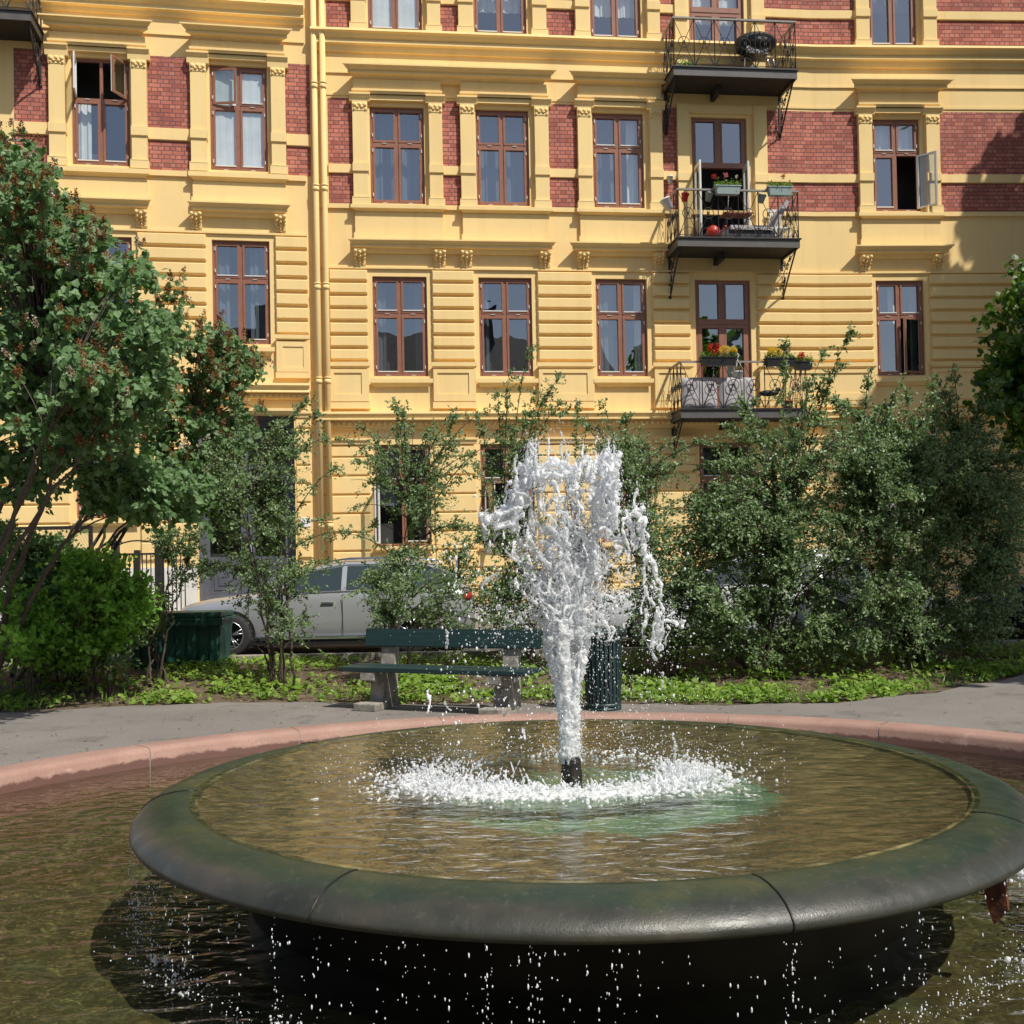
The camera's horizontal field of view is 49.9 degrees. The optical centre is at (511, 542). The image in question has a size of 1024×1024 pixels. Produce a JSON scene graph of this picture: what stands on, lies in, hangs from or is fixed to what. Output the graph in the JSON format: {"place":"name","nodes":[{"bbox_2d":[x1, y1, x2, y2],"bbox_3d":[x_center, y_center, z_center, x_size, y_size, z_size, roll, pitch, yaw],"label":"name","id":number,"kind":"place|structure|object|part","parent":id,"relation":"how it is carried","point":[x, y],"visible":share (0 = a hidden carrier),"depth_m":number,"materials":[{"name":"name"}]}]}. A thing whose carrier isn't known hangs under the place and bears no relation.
{"place":"outdoors","nodes":[
{"label":"outdoors","id":0,"kind":"place"},
{"bbox_2d":[0,674,1023,765],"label":"path","id":1,"kind":"structure","parent":0,"point":[992,706],"depth_m":11.30,"materials":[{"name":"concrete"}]},
{"bbox_2d":[339,628,541,714],"bbox_3d":[-0.774,1.362,11.743,2.220,0.856,0.645,-2,-1,25],"label":"park bench","id":2,"kind":"object","parent":1,"relation":"on","point":[386,671],"visible":0.91,"depth_m":11.76,"materials":[{"name":"green paint"}]},
{"bbox_2d":[0,712,1023,1023],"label":"fountain basin","id":3,"kind":"object","parent":1,"relation":"on","point":[66,986],"visible":0.23,"depth_m":4.97,"materials":[{"name":"pink stone"}]},
{"bbox_2d":[0,746,1023,1022],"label":"water","id":4,"kind":"structure","parent":3,"relation":"in","point":[214,766],"depth_m":6.83,"materials":[{"name":"liquid"}]},
{"bbox_2d":[137,869,1023,1023],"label":"overflow splash","id":5,"kind":"object","parent":4,"relation":"on","point":[1020,874],"visible":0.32,"depth_m":3.89,"materials":[{"name":"white liquid"}]},
{"bbox_2d":[129,719,1023,1023],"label":"fountain bowl","id":6,"kind":"object","parent":3,"relation":"in","point":[721,929],"visible":0.84,"depth_m":3.87,"materials":[{"name":"green metal"}]},
{"bbox_2d":[93,844,1023,1023],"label":"water drips","id":7,"kind":"object","parent":6,"relation":"in","point":[962,1018],"visible":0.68,"depth_m":3.51,"materials":[{"name":"white"}]},
{"bbox_2d":[434,420,689,764],"bbox_3d":[0.248,0.237,5.159,1.193,1.632,1.023,-1,-1,0],"label":"water jet","id":8,"kind":"object","parent":6,"relation":"on","point":[612,464],"visible":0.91,"depth_m":5.11,"materials":[{"name":"white liquid"}]},
{"bbox_2d":[189,720,979,880],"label":"water","id":9,"kind":"structure","parent":6,"relation":"in","point":[649,729],"depth_m":5.28,"materials":[{"name":"liquid"}]},
{"bbox_2d":[310,734,777,808],"bbox_3d":[0.152,1.008,5.094,2.058,0.178,1.438,-1,-1,0],"label":"water splash","id":10,"kind":"object","parent":9,"relation":"on","point":[534,792],"visible":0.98,"depth_m":4.74,"materials":[{"name":"white liquid"}]},
{"bbox_2d":[426,550,677,764],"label":"falling water","id":11,"kind":"structure","parent":9,"relation":"on","point":[518,690],"depth_m":5.11,"materials":[{"name":"white liquid"}]},
{"bbox_2d":[305,418,806,812],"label":"water drops","id":12,"kind":"object","parent":9,"relation":"on","point":[530,611],"visible":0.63,"depth_m":5.10,"materials":[{"name":"white liquid"}]},
{"bbox_2d":[584,629,624,710],"bbox_3d":[0.956,1.339,11.598,0.500,0.832,0.500,-1,-1,0],"label":"litter bin","id":13,"kind":"object","parent":1,"relation":"on","point":[592,700],"visible":0.69,"depth_m":11.44,"materials":[{"name":"green metal"}]},
{"bbox_2d":[0,638,1023,712],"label":"ground","id":14,"kind":"structure","parent":0,"point":[81,702],"depth_m":13.60,"materials":[{"name":"green plant"}]},
{"bbox_2d":[0,578,77,703],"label":"shrub","id":15,"kind":"object","parent":14,"relation":"on","point":[26,644],"visible":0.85,"depth_m":12.85,"materials":[{"name":"green plant"}]},
{"bbox_2d":[0,518,152,687],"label":"shrub","id":16,"kind":"object","parent":14,"relation":"on","point":[39,546],"visible":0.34,"depth_m":13.67,"materials":[{"name":"green plant"}]},
{"bbox_2d":[35,540,172,696],"bbox_3d":[-4.997,0.916,13.236,1.561,1.908,1.454,-2,-1,22],"label":"shrub","id":17,"kind":"object","parent":14,"relation":"on","point":[108,594],"visible":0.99,"depth_m":13.10,"materials":[{"name":"green plant"}]},
{"bbox_2d":[0,118,224,670],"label":"lilac tree","id":18,"kind":"object","parent":14,"relation":"on","point":[73,382],"visible":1,"depth_m":11.10,"materials":[{"name":"green plant"}]},
{"bbox_2d":[9,265,275,681],"bbox_3d":[-4.874,-0.846,14.193,3.629,5.241,1.848,-1,-1,0],"label":"lilac tree","id":19,"kind":"object","parent":14,"relation":"on","point":[226,364],"visible":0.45,"depth_m":14.05,"materials":[{"name":"green plant"}]},
{"bbox_2d":[128,512,224,686],"bbox_3d":[-4.467,0.460,13.974,2.166,2.707,1.091,-2,-1,39],"label":"shrub","id":20,"kind":"object","parent":14,"relation":"on","point":[169,555],"visible":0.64,"depth_m":13.80,"materials":[{"name":"green plant"}]},
{"bbox_2d":[131,610,234,668],"bbox_3d":[-4.633,1.365,15.488,1.302,0.790,0.745,-1,-1,0],"label":"grit bin","id":21,"kind":"object","parent":14,"relation":"on","point":[199,635],"visible":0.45,"depth_m":15.18,"materials":[{"name":"green plastic"}]},
{"bbox_2d":[170,391,374,689],"bbox_3d":[-3.077,-0.032,13.662,2.030,3.691,1.849,-2,-1,40],"label":"shrub","id":22,"kind":"object","parent":14,"relation":"on","point":[245,490],"visible":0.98,"depth_m":13.61,"materials":[{"name":"green plant"}]},
{"bbox_2d":[320,397,515,663],"bbox_3d":[-1.265,-0.112,14.122,2.133,3.655,2.512,-2,-1,32],"label":"shrub","id":23,"kind":"object","parent":14,"relation":"on","point":[396,585],"visible":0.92,"depth_m":14.12,"materials":[{"name":"green plant"}]},
{"bbox_2d":[3,648,1023,756],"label":"leaf litter","id":24,"kind":"object","parent":14,"relation":"on","point":[466,700],"visible":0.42,"depth_m":13.12,"materials":[{"name":"brown plant"}]},
{"bbox_2d":[447,344,636,667],"bbox_3d":[0.343,-0.456,14.747,2.544,4.268,1.914,-1,-1,0],"label":"shrub","id":25,"kind":"object","parent":14,"relation":"on","point":[506,594],"visible":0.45,"depth_m":14.37,"materials":[{"name":"green plant"}]},
{"bbox_2d":[557,398,753,679],"bbox_3d":[1.899,-0.046,13.796,2.202,3.541,2.041,-2,-1,37],"label":"shrub","id":26,"kind":"object","parent":14,"relation":"on","point":[630,469],"visible":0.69,"depth_m":13.57,"materials":[{"name":"green plant"}]},
{"bbox_2d":[614,320,962,679],"bbox_3d":[3.515,-0.537,14.002,4.817,4.518,2.961,-1,-1,0],"label":"shrub","id":27,"kind":"object","parent":14,"relation":"on","point":[724,528],"visible":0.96,"depth_m":13.56,"materials":[{"name":"green plant"}]},
{"bbox_2d":[811,363,1023,669],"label":"shrub","id":28,"kind":"object","parent":14,"relation":"on","point":[982,496],"visible":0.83,"depth_m":14.13,"materials":[{"name":"green plant"}]},
{"bbox_2d":[962,254,1023,455],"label":"maple tree","id":29,"kind":"object","parent":14,"relation":"on","point":[1006,362],"visible":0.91,"depth_m":15.12,"materials":[{"name":"green plant"}]},
{"bbox_2d":[89,625,1023,656],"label":"road","id":30,"kind":"structure","parent":0,"point":[341,648],"depth_m":18.35,"materials":[{"name":"grey asphalt"}]},
{"bbox_2d":[9,525,92,575],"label":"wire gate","id":31,"kind":"structure","parent":30,"relation":"on","point":[89,534],"depth_m":19.48,"materials":[{"name":"black metal"}]},
{"bbox_2d":[180,557,477,654],"bbox_3d":[-2.961,1.014,18.136,4.740,1.520,2.240,-1,-1,0],"label":"parked car","id":32,"kind":"object","parent":30,"relation":"on","point":[345,620],"visible":0.41,"depth_m":17.23,"materials":[{"name":"silver metal"}]},
{"bbox_3d":[-3.139,0.592,17.383,0.900,0.418,0.214,-1,-1,0],"label":"side window","id":33,"kind":"part","parent":32,"relation":"part of","materials":[{"name":"grey glass"}]},
{"bbox_3d":[-2.180,0.545,17.388,0.860,0.378,0.217,-1,-1,0],"label":"side window","id":34,"kind":"part","parent":32,"relation":"part of","materials":[{"name":"grey glass"}]},
{"bbox_3d":[-1.330,0.533,17.402,0.692,0.354,0.226,-1,-1,-3],"label":"side window","id":35,"kind":"part","parent":32,"relation":"part of","materials":[{"name":"grey glass"}]},
{"bbox_2d":[3,640,1023,667],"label":"kerb","id":36,"kind":"structure","parent":30,"relation":"on","point":[376,656],"depth_m":15.82,"materials":[{"name":"stone"}]},
{"bbox_2d":[587,549,879,646],"bbox_3d":[3.618,0.888,18.186,4.740,1.520,2.240,-1,-1,0],"label":"parked car","id":37,"kind":"object","parent":30,"relation":"on","point":[622,619],"visible":0.11,"depth_m":17.30,"materials":[{"name":"grey paint"}]},
{"bbox_3d":[3.440,0.466,17.433,0.900,0.418,0.214,-1,-1,0],"label":"side window","id":38,"kind":"part","parent":37,"relation":"part of","materials":[{"name":"grey glass"}]},
{"bbox_3d":[4.399,0.420,17.438,0.860,0.378,0.217,-1,-1,0],"label":"side window","id":39,"kind":"part","parent":37,"relation":"part of","materials":[{"name":"grey glass"}]},
{"bbox_3d":[5.249,0.408,17.453,0.692,0.354,0.226,-1,-1,-3],"label":"side window","id":40,"kind":"part","parent":37,"relation":"part of","materials":[{"name":"grey glass"}]},
{"bbox_2d":[474,608,931,629],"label":"pavement","id":41,"kind":"structure","parent":0,"point":[480,625],"depth_m":22.21,"materials":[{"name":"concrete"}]},
{"bbox_2d":[103,533,185,610],"bbox_3d":[-8.037,0.803,21.992,3.138,2.010,0.200,-1,-1,0],"label":"iron fence","id":42,"kind":"object","parent":41,"relation":"on","point":[159,570],"visible":0.16,"depth_m":21.98,"materials":[{"name":"black metal"}]},
{"bbox_2d":[0,0,324,620],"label":"apartment building","id":43,"kind":"structure","parent":41,"relation":"on","point":[176,134],"depth_m":24.21,"materials":[{"name":"yellow paint"}]},
{"bbox_2d":[72,50,130,165],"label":"window","id":44,"kind":"structure","parent":43,"relation":"in","point":[100,88],"depth_m":24.14,"materials":[{"name":"brown paint"}]},
{"bbox_2d":[77,435,131,518],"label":"window","id":45,"kind":"structure","parent":43,"relation":"in","point":[79,507],"depth_m":23.74,"materials":[{"name":"brown paint"}]},
{"bbox_2d":[88,238,132,338],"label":"window","id":46,"kind":"structure","parent":43,"relation":"in","point":[126,244],"depth_m":24.88,"materials":[{"name":"brown paint"}]},
{"bbox_2d":[210,66,267,171],"bbox_3d":[-6.068,-9.415,24.445,1.240,2.350,0.211,-1,-1,-10],"label":"window","id":47,"kind":"structure","parent":43,"relation":"in","point":[238,95],"depth_m":24.49,"materials":[{"name":"brown paint"}]},
{"bbox_2d":[212,241,270,343],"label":"window","id":48,"kind":"structure","parent":43,"relation":"in","point":[241,269],"depth_m":24.56,"materials":[{"name":"brown paint"}]},
{"bbox_2d":[198,416,295,600],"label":"street door","id":49,"kind":"structure","parent":43,"relation":"in","point":[209,589],"depth_m":24.61,"materials":[{"name":"grey paint"}]},
{"bbox_2d":[309,0,1023,618],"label":"apartment building","id":50,"kind":"structure","parent":41,"relation":"on","point":[495,188],"depth_m":25.44,"materials":[{"name":"yellow paint"}]},
{"bbox_2d":[368,0,421,29],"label":"window","id":51,"kind":"structure","parent":50,"relation":"in","point":[382,14],"depth_m":25.04,"materials":[{"name":"brown paint"}]},
{"bbox_2d":[369,107,424,203],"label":"window","id":52,"kind":"structure","parent":50,"relation":"in","point":[397,171],"depth_m":25.23,"materials":[{"name":"brown paint"}]},
{"bbox_2d":[372,277,427,375],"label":"window","id":53,"kind":"structure","parent":50,"relation":"in","point":[400,339],"depth_m":25.05,"materials":[{"name":"brown paint"}]},
{"bbox_2d":[373,445,431,546],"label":"window","id":54,"kind":"structure","parent":50,"relation":"in","point":[381,533],"depth_m":25.05,"materials":[{"name":"brown paint"}]},
{"bbox_2d":[473,0,525,33],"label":"window","id":55,"kind":"structure","parent":50,"relation":"in","point":[489,16],"depth_m":25.63,"materials":[{"name":"brown paint"}]},
{"bbox_2d":[475,110,529,205],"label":"window","id":56,"kind":"structure","parent":50,"relation":"in","point":[502,152],"depth_m":25.51,"materials":[{"name":"brown paint"}]},
{"bbox_2d":[478,278,532,375],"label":"window","id":57,"kind":"structure","parent":50,"relation":"in","point":[505,306],"depth_m":25.33,"materials":[{"name":"brown paint"}]},
{"bbox_2d":[480,444,534,543],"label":"window","id":58,"kind":"structure","parent":50,"relation":"in","point":[484,501],"depth_m":26.01,"materials":[{"name":"brown paint"}]},
{"bbox_2d":[590,0,639,37],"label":"window","id":59,"kind":"structure","parent":50,"relation":"in","point":[608,18],"depth_m":25.82,"materials":[{"name":"brown paint"}]},
{"bbox_2d":[592,114,643,207],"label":"window","id":60,"kind":"structure","parent":50,"relation":"in","point":[617,139],"depth_m":25.78,"materials":[{"name":"brown paint"}]},
{"bbox_2d":[595,279,647,375],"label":"window","id":61,"kind":"structure","parent":50,"relation":"in","point":[621,325],"depth_m":25.64,"materials":[{"name":"brown paint"}]},
{"bbox_2d":[599,443,651,542],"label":"window","id":62,"kind":"structure","parent":50,"relation":"in","point":[642,449],"depth_m":25.48,"materials":[{"name":"brown paint"}]},
{"bbox_2d":[659,196,672,210],"bbox_3d":[3.486,-7.602,24.707,0.254,0.260,0.251,-30,-1,0],"label":"bucket","id":63,"kind":"object","parent":50,"relation":"hanging from","point":[666,203],"visible":1,"depth_m":24.62,"materials":[{"name":"white plastic"}]},
{"bbox_2d":[667,175,672,184],"bbox_3d":[3.658,-8.399,25.470,0.148,0.180,0.146,-1,-1,0],"label":"pot","id":64,"kind":"object","parent":50,"relation":"attached to","point":[669,178],"visible":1,"depth_m":25.42,"materials":[{"name":"white ceramic"}]},
{"bbox_2d":[681,192,688,201],"bbox_3d":[3.887,-7.764,24.748,0.180,0.180,0.178,8,-1,0],"label":"bucket","id":65,"kind":"object","parent":50,"relation":"hanging from","point":[685,195],"visible":1,"depth_m":24.69,"materials":[{"name":"red plastic"}]},
{"bbox_2d":[669,58,702,64],"bbox_3d":[3.908,-10.808,24.795,0.758,0.207,0.322,-1,-1,0],"label":"potted herb","id":66,"kind":"object","parent":50,"relation":"on","point":[685,62],"visible":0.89,"depth_m":24.76,"materials":[{"name":"green plant"}]},
{"bbox_2d":[682,377,717,407],"bbox_3d":[4.215,-3.353,24.710,0.820,0.715,0.174,-1,-1,-7],"label":"garden chair","id":67,"kind":"object","parent":50,"relation":"on","point":[698,391],"visible":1,"depth_m":24.64,"materials":[{"name":"white fabric"}]},
{"bbox_2d":[705,191,713,201],"bbox_3d":[4.421,-7.773,24.728,0.180,0.180,0.178,13,-1,0],"label":"pot","id":68,"kind":"object","parent":50,"relation":"hanging from","point":[708,196],"visible":1,"depth_m":24.67,"materials":[{"name":"grey"}]},
{"bbox_2d":[689,0,743,66],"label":"balcony door","id":69,"kind":"structure","parent":50,"relation":"in","point":[697,8],"depth_m":25.93,"materials":[{"name":"brown paint"}]},
{"bbox_2d":[707,225,726,236],"bbox_3d":[4.604,-7.017,24.834,0.434,0.329,0.309,-2,-1,25],"label":"watering can","id":70,"kind":"object","parent":50,"relation":"on","point":[711,232],"visible":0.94,"depth_m":24.74,"materials":[{"name":"red plastic"}]},
{"bbox_2d":[698,342,737,365],"bbox_3d":[4.599,-4.214,24.561,0.894,0.525,0.441,-1,-1,0],"label":"flower box","id":71,"kind":"object","parent":50,"relation":"attached to","point":[716,359],"visible":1,"depth_m":24.50,"materials":[{"name":"black"}]},
{"bbox_2d":[691,118,750,235],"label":"balcony door","id":72,"kind":"structure","parent":50,"relation":"in","point":[718,145],"depth_m":27.31,"materials":[{"name":"brown paint"}]},
{"bbox_2d":[695,280,750,407],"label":"balcony door","id":73,"kind":"structure","parent":50,"relation":"in","point":[722,308],"depth_m":25.86,"materials":[{"name":"brown paint"}]},
{"bbox_2d":[699,442,750,539],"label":"window","id":74,"kind":"structure","parent":50,"relation":"in","point":[704,451],"depth_m":25.76,"materials":[{"name":"brown paint"}]},
{"bbox_2d":[711,173,741,195],"bbox_3d":[4.805,-8.054,24.648,0.696,0.519,0.389,-1,-1,0],"label":"flower box","id":75,"kind":"object","parent":50,"relation":"attached to","point":[730,188],"visible":1,"depth_m":24.59,"materials":[{"name":"grey"}]},
{"bbox_2d":[719,194,752,228],"bbox_3d":[5.115,-7.353,25.084,0.670,1.125,0.400,-1,-1,-7],"label":"folding table","id":76,"kind":"object","parent":50,"relation":"on","point":[741,214],"visible":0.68,"depth_m":25.04,"materials":[{"name":"brown wood"}]},
{"bbox_2d":[719,377,753,407],"bbox_3d":[5.059,-3.368,24.808,0.800,0.715,0.174,-1,-1,-7],"label":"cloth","id":77,"kind":"object","parent":50,"relation":"on","point":[734,394],"visible":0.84,"depth_m":24.73,"materials":[{"name":"white fabric"}]},
{"bbox_2d":[731,353,744,377],"bbox_3d":[5.102,-4.001,24.866,0.297,0.572,0.292,-1,-1,0],"label":"hanging pot","id":78,"kind":"object","parent":50,"relation":"hanging from","point":[734,373],"visible":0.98,"depth_m":24.77,"materials":[{"name":"white plastic"}]},
{"bbox_2d":[704,200,789,236],"bbox_3d":[5.386,-7.337,25.266,1.910,0.955,0.500,-1,-1,-7],"label":"lounge chair","id":79,"kind":"object","parent":50,"relation":"on","point":[768,232],"visible":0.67,"depth_m":25.07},
{"bbox_2d":[735,31,776,67],"bbox_3d":[5.610,-11.225,25.318,0.988,1.031,0.608,-1,-1,0],"label":"barbecue","id":80,"kind":"object","parent":50,"relation":"on","point":[751,49],"visible":0.65,"depth_m":25.13,"materials":[{"name":"black metal"}]},
{"bbox_2d":[758,193,765,203],"bbox_3d":[5.643,-7.774,24.869,0.180,0.180,0.177,13,-1,0],"label":"pot","id":81,"kind":"object","parent":50,"relation":"hanging from","point":[762,196],"visible":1,"depth_m":24.81,"materials":[{"name":"grey"}]},
{"bbox_2d":[756,387,780,407],"bbox_3d":[5.772,-3.234,24.934,0.664,0.574,0.180,-1,-1,0],"label":"bird ornament","id":82,"kind":"object","parent":50,"relation":"on","point":[767,393],"visible":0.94,"depth_m":24.88,"materials":[{"name":"black metal"}]},
{"bbox_2d":[767,209,789,237],"bbox_3d":[6.160,-7.320,25.411,0.356,0.895,0.508,-1,-1,-7],"label":"garden chair","id":83,"kind":"object","parent":50,"relation":"on","point":[780,225],"visible":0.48,"depth_m":25.57,"materials":[{"name":"white paint"}]},
{"bbox_2d":[763,346,795,366],"bbox_3d":[6.011,-4.215,24.727,0.740,0.519,0.413,-1,-1,0],"label":"flower box","id":84,"kind":"object","parent":50,"relation":"attached to","point":[774,359],"visible":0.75,"depth_m":24.65,"materials":[{"name":"black"}]},
{"bbox_2d":[765,173,793,196],"bbox_3d":[6.011,-8.063,24.790,0.647,0.496,0.352,-1,-1,-12],"label":"flower box","id":85,"kind":"object","parent":50,"relation":"attached to","point":[779,189],"visible":1,"depth_m":24.73,"materials":[{"name":"grey"}]},
{"bbox_2d":[782,400,793,407],"bbox_3d":[6.280,-3.104,25.085,0.276,0.260,0.272,-1,-1,0],"label":"pot","id":86,"kind":"object","parent":50,"relation":"on","point":[791,401],"visible":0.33,"depth_m":24.98,"materials":[{"name":"brown ceramic"}]},
{"bbox_2d":[793,351,813,370],"bbox_3d":[6.580,-4.116,24.874,0.498,0.425,0.424,-1,-1,0],"label":"flower box","id":87,"kind":"object","parent":50,"relation":"attached to","point":[802,363],"visible":0.99,"depth_m":24.81,"materials":[{"name":"black"}]},
{"bbox_2d":[869,0,915,44],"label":"window","id":88,"kind":"structure","parent":50,"relation":"in","point":[892,22],"depth_m":26.50,"materials":[{"name":"brown paint"}]},
{"bbox_2d":[876,281,923,375],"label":"window","id":89,"kind":"structure","parent":50,"relation":"in","point":[899,304],"depth_m":26.33,"materials":[{"name":"brown paint"}]},
{"bbox_2d":[872,120,937,210],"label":"window","id":90,"kind":"structure","parent":50,"relation":"in","point":[896,155],"depth_m":26.41,"materials":[{"name":"brown paint"}]},
{"bbox_2d":[884,503,927,536],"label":"window","id":91,"kind":"structure","parent":50,"relation":"in","point":[888,503],"depth_m":26.24,"materials":[{"name":"brown paint"}]},
{"bbox_2d":[945,574,1023,630],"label":"parked car","id":92,"kind":"object","parent":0,"point":[1019,626],"visible":0.15,"depth_m":17.83,"materials":[{"name":"blue paint"}]}
]}

